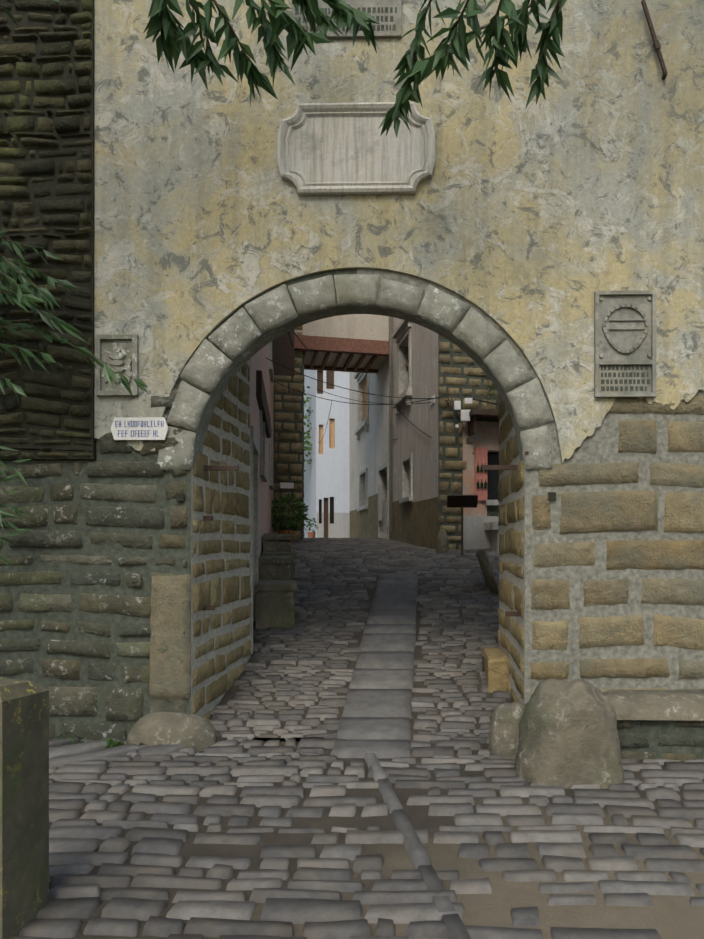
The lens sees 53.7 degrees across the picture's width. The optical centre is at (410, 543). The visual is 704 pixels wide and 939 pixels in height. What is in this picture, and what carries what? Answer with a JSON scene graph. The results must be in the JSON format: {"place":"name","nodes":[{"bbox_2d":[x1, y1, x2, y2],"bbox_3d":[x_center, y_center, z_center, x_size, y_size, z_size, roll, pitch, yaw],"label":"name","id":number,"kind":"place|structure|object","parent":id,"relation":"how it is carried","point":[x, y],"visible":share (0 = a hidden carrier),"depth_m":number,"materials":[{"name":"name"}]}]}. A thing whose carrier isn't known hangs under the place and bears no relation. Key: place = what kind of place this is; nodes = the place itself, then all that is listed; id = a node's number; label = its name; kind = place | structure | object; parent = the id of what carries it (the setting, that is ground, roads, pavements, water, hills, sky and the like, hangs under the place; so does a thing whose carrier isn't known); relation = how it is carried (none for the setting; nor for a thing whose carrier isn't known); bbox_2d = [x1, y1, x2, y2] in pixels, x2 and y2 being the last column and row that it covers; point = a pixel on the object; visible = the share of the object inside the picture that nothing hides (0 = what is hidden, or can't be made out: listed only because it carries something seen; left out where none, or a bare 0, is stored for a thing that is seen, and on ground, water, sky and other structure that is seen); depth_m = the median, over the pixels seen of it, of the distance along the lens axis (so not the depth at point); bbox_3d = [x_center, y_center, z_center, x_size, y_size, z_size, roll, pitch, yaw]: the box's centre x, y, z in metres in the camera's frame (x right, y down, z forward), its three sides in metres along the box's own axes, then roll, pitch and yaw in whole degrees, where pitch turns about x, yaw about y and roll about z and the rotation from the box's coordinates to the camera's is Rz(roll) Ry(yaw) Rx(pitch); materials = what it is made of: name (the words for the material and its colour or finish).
{"place":"outdoors","nodes":[
{"label":"outdoors","id":0,"kind":"place"},
{"bbox_2d":[0,0,566,137],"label":"tree foliage","id":1,"kind":"object","parent":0,"point":[173,41],"depth_m":4.54,"materials":[{"name":"green plant"}]},
{"bbox_2d":[304,369,349,537],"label":"white building","id":2,"kind":"structure","parent":0,"point":[333,483],"depth_m":26.20,"materials":[{"name":"white paint"}]},
{"bbox_2d":[49,551,703,938],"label":"ground","id":3,"kind":"structure","parent":0,"point":[671,915],"depth_m":3.60,"materials":[{"name":"stone cobbles"},{"name":"stone slabs"},{"name":"dirt"}]},
{"bbox_2d":[0,677,48,938],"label":"stone post","id":4,"kind":"object","parent":3,"relation":"on","point":[24,802],"visible":0.88,"depth_m":2.88,"materials":[{"name":"grey stone"}]},
{"bbox_2d":[0,231,148,565],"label":"wall shrub","id":5,"kind":"object","parent":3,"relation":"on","point":[20,299],"depth_m":5.20,"materials":[{"name":"green plant"}]},
{"bbox_2d":[0,389,187,740],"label":"masonry","id":6,"kind":"object","parent":3,"relation":"on","point":[124,704],"visible":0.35,"depth_m":5.60,"materials":[{"name":"grey stone"}]},
{"bbox_2d":[111,417,168,439],"bbox_3d":[-2.176,-0.923,5.551,0.464,0.180,0.023,0,0,1],"label":"street name plaque","id":7,"kind":"object","parent":6,"relation":"attached to","point":[139,428],"visible":1,"depth_m":5.54,"materials":[{"name":"ceramic"}]},
{"bbox_2d":[149,574,191,698],"bbox_3d":[-1.952,0.757,5.587,0.349,1.031,0.058,0,0,1],"label":"quoin","id":8,"kind":"object","parent":6,"relation":"attached to","point":[170,625],"visible":0.9,"depth_m":5.57,"materials":[{"name":"brown stone"}]},
{"bbox_2d":[176,492,555,500],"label":"wall holes","id":9,"kind":"object","parent":6,"relation":"attached to","point":[551,496],"visible":0.96,"depth_m":5.51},
{"bbox_2d":[49,734,185,768],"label":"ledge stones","id":10,"kind":"object","parent":3,"relation":"on","point":[90,750],"visible":0.38,"depth_m":5.27,"materials":[{"name":"grey stone"}]},
{"bbox_2d":[55,372,498,747],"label":"plants","id":11,"kind":"object","parent":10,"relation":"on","point":[300,514],"depth_m":15.25,"materials":[{"name":"green plant"}]},
{"bbox_2d":[251,343,273,621],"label":"pink building","id":12,"kind":"structure","parent":3,"relation":"on","point":[259,361],"depth_m":10.92,"materials":[{"name":"paint"}]},
{"bbox_2d":[251,341,273,653],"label":"pink frames","id":13,"kind":"structure","parent":12,"relation":"attached to","point":[255,450],"depth_m":8.76,"materials":[{"name":"stone"}]},
{"bbox_2d":[256,329,294,437],"bbox_3d":[-2.256,-3.308,11.935,0.500,2.750,5.660,0,0,-10],"label":"pink woodwork","id":14,"kind":"object","parent":13,"relation":"attached to","point":[283,351],"visible":0.52,"depth_m":14.67,"materials":[{"name":"brown wood"}]},
{"bbox_2d":[256,533,296,629],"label":"stone steps","id":15,"kind":"structure","parent":3,"relation":"on","point":[276,586],"depth_m":8.49,"materials":[{"name":"grey stone"}]},
{"bbox_2d":[274,351,303,539],"bbox_3d":[-3.042,-2.883,17.153,0.723,9.000,0.600,0,0,-13],"label":"joint","id":16,"kind":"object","parent":3,"relation":"on","point":[301,438],"visible":0.14,"depth_m":16.88,"materials":[{"name":"grey concrete"}]},
{"bbox_2d":[280,482,293,488],"bbox_3d":[-3.004,-1.414,16.812,0.320,0.140,0.024,0,0,-13],"label":"pier sign","id":17,"kind":"object","parent":16,"relation":"attached to","point":[287,485],"visible":0.86,"depth_m":16.80,"materials":[{"name":"white metal"}]},
{"bbox_2d":[274,325,304,539],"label":"pier stones","id":18,"kind":"object","parent":16,"relation":"attached to","point":[295,447],"visible":0.31,"depth_m":16.86,"materials":[{"name":"brown stone"}]},
{"bbox_2d":[295,314,388,373],"bbox_3d":[-2.108,-7.028,17.846,2.861,4.710,1.841,0,0,-13],"label":"bridge room","id":19,"kind":"object","parent":16,"relation":"on","point":[358,343],"visible":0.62,"depth_m":17.23,"materials":[{"name":"paint"}]},
{"bbox_2d":[304,386,312,471],"bbox_3d":[-5.513,-3.564,28.916,5.911,6.961,6.042,0,0,1],"label":"climbing vine","id":20,"kind":"object","parent":3,"relation":"on","point":[308,434],"depth_m":28.04,"materials":[{"name":"green plant"}]},
{"bbox_2d":[0,269,703,739],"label":"gate wall","id":21,"kind":"structure","parent":3,"relation":"on","point":[600,445],"depth_m":5.62,"materials":[{"name":"brown stone"}]},
{"bbox_2d":[0,0,95,459],"bbox_3d":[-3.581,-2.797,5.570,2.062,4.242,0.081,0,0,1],"label":"rubble wall","id":22,"kind":"structure","parent":21,"relation":"attached to","point":[26,51],"depth_m":5.56,"materials":[{"name":"stone"}]},
{"bbox_2d":[95,334,138,395],"bbox_3d":[-2.362,-1.436,5.567,0.335,0.486,0.040,0,0,1],"label":"relief plaque","id":23,"kind":"object","parent":21,"relation":"attached to","point":[120,352],"visible":0.73,"depth_m":5.56,"materials":[{"name":"stone"}]},
{"bbox_2d":[291,0,401,38],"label":"inscribed plaque","id":24,"kind":"object","parent":21,"relation":"attached to","point":[386,15],"visible":0.4,"depth_m":5.51,"materials":[{"name":"stone"}]},
{"bbox_2d":[157,274,553,470],"bbox_3d":[-0.452,-1.381,5.558,3.214,1.598,0.062,0,0,1],"label":"arch ring","id":25,"kind":"object","parent":21,"relation":"attached to","point":[234,336],"visible":0.98,"depth_m":5.55,"materials":[{"name":"stone"}]},
{"bbox_2d":[277,102,434,195],"bbox_3d":[-0.432,-3.154,5.517,1.260,0.710,0.062,0,0,1],"label":"stone plaque","id":26,"kind":"object","parent":21,"relation":"attached to","point":[335,149],"visible":0.96,"depth_m":5.53,"materials":[{"name":"stone"}]},
{"bbox_2d":[94,0,703,463],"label":"plaster wall","id":27,"kind":"structure","parent":21,"relation":"attached to","point":[530,228],"depth_m":5.53,"materials":[{"name":"beige paint"}]},
{"bbox_2d":[202,0,666,616],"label":"iron fittings","id":28,"kind":"object","parent":21,"relation":"attached to","point":[236,468],"visible":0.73,"depth_m":5.85,"materials":[{"name":"brown metal"}]},
{"bbox_2d":[530,396,703,694],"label":"masonry","id":29,"kind":"object","parent":21,"relation":"attached to","point":[605,511],"visible":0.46,"depth_m":5.52,"materials":[{"name":"brown stone"}]},
{"bbox_2d":[594,290,655,397],"bbox_3d":[1.703,-1.583,5.486,0.479,0.838,0.040,0,0,1],"label":"relief","id":30,"kind":"object","parent":21,"relation":"attached to","point":[624,343],"visible":0.98,"depth_m":5.49,"materials":[{"name":"stone"}]},
{"bbox_2d":[9,737,703,938],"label":"cobbles","id":31,"kind":"object","parent":3,"relation":"on","point":[309,897],"visible":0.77,"depth_m":3.73,"materials":[{"name":"grey stone"}]},
{"bbox_2d":[192,359,523,719],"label":"archway inner walls","id":32,"kind":"structure","parent":3,"relation":"on","point":[209,592],"depth_m":6.41,"materials":[{"name":"brown stone"}]},
{"bbox_2d":[208,548,510,742],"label":"cobblestone street","id":33,"kind":"structure","parent":3,"relation":"on","point":[244,703],"depth_m":7.71,"materials":[{"name":"grey stone"}]},
{"bbox_2d":[447,495,477,556],"bbox_3d":[0.929,-0.317,12.405,0.540,1.107,0.296,0,0,1],"label":"info lectern","id":34,"kind":"object","parent":33,"relation":"on","point":[461,501],"visible":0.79,"depth_m":12.42,"materials":[{"name":"black metal"}]},
{"bbox_2d":[476,549,498,594],"bbox_3d":[1.132,0.415,10.198,0.304,0.666,0.600,0,0,1],"label":"leaning slab","id":35,"kind":"object","parent":33,"relation":"on","point":[487,572],"depth_m":9.90,"materials":[{"name":"grey stone"}]},
{"bbox_2d":[291,537,429,549],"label":"street cobbles","id":36,"kind":"object","parent":3,"relation":"on","point":[346,543],"depth_m":15.02,"materials":[{"name":"grey stone"}]},
{"bbox_2d":[277,530,315,542],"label":"plant pots","id":37,"kind":"object","parent":36,"relation":"on","point":[310,534],"visible":0.46,"depth_m":15.31,"materials":[{"name":"ceramic"}]},
{"bbox_2d":[127,678,623,788],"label":"boulders","id":38,"kind":"object","parent":3,"relation":"on","point":[552,731],"visible":0.94,"depth_m":4.65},
{"bbox_2d":[350,317,437,548],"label":"beige building","id":39,"kind":"structure","parent":3,"relation":"on","point":[415,521],"depth_m":16.18,"materials":[{"name":"paint"}]},
{"bbox_2d":[354,320,412,538],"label":"window frames","id":40,"kind":"structure","parent":39,"relation":"attached to","point":[401,333],"depth_m":16.21,"materials":[{"name":"stone"}]},
{"bbox_2d":[362,363,407,420],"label":"beige shutters","id":41,"kind":"object","parent":39,"relation":"attached to","point":[364,389],"visible":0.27,"depth_m":21.65,"materials":[{"name":"beige wood"}]},
{"bbox_2d":[378,317,434,532],"bbox_3d":[-0.234,-4.822,15.938,0.110,9.122,5.603,0,0,-13],"label":"drainpipe","id":42,"kind":"object","parent":39,"relation":"attached to","point":[390,435],"visible":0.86,"depth_m":16.91,"materials":[{"name":"metal"}]},
{"bbox_2d":[330,573,470,938],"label":"flagstones","id":43,"kind":"object","parent":3,"relation":"on","point":[375,722],"visible":0.88,"depth_m":6.23,"materials":[{"name":"grey stone"}]},
{"bbox_2d":[436,530,448,553],"bbox_3d":[0.591,-0.014,12.761,0.240,0.481,0.239,0,0,1],"label":"stone bollard","id":44,"kind":"object","parent":3,"relation":"on","point":[442,544],"visible":0.9,"depth_m":12.67,"materials":[{"name":"grey stone"}]},
{"bbox_2d":[438,334,498,549],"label":"shop wall","id":45,"kind":"structure","parent":3,"relation":"on","point":[492,477],"depth_m":13.07,"materials":[{"name":"brown stone"}]},
{"bbox_2d":[266,329,498,442],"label":"cables","id":46,"kind":"object","parent":45,"relation":"attached to","point":[448,404],"visible":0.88,"depth_m":13.07,"materials":[{"name":"black rubber"}]},
{"bbox_2d":[454,398,471,428],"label":"electrical boxes","id":47,"kind":"object","parent":45,"relation":"attached to","point":[465,416],"visible":0.98,"depth_m":12.86,"materials":[{"name":"white plastic"}]},
{"bbox_2d":[482,648,508,692],"bbox_3d":[0.847,1.298,6.948,0.200,0.429,0.750,0,0,1],"label":"stone block","id":48,"kind":"object","parent":3,"relation":"on","point":[496,661],"visible":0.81,"depth_m":6.58,"materials":[{"name":"beige stone"}]},
{"bbox_2d":[617,720,703,762],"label":"bench base","id":49,"kind":"object","parent":3,"relation":"on","point":[643,740],"depth_m":5.11,"materials":[{"name":"grey stone"}]},
{"bbox_2d":[602,689,703,720],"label":"bench slab","id":50,"kind":"structure","parent":49,"relation":"on","point":[686,705],"depth_m":5.07,"materials":[{"name":"grey stone"}]},
{"bbox_2d":[463,410,498,552],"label":"building","id":51,"kind":"structure","parent":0,"point":[480,529],"depth_m":13.11,"materials":[{"name":"pink paint"}]},
{"bbox_2d":[477,463,486,487],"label":"bottles","id":52,"kind":"object","parent":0,"point":[479,485],"visible":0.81,"depth_m":13.07,"materials":[{"name":"green glass"}]}
]}

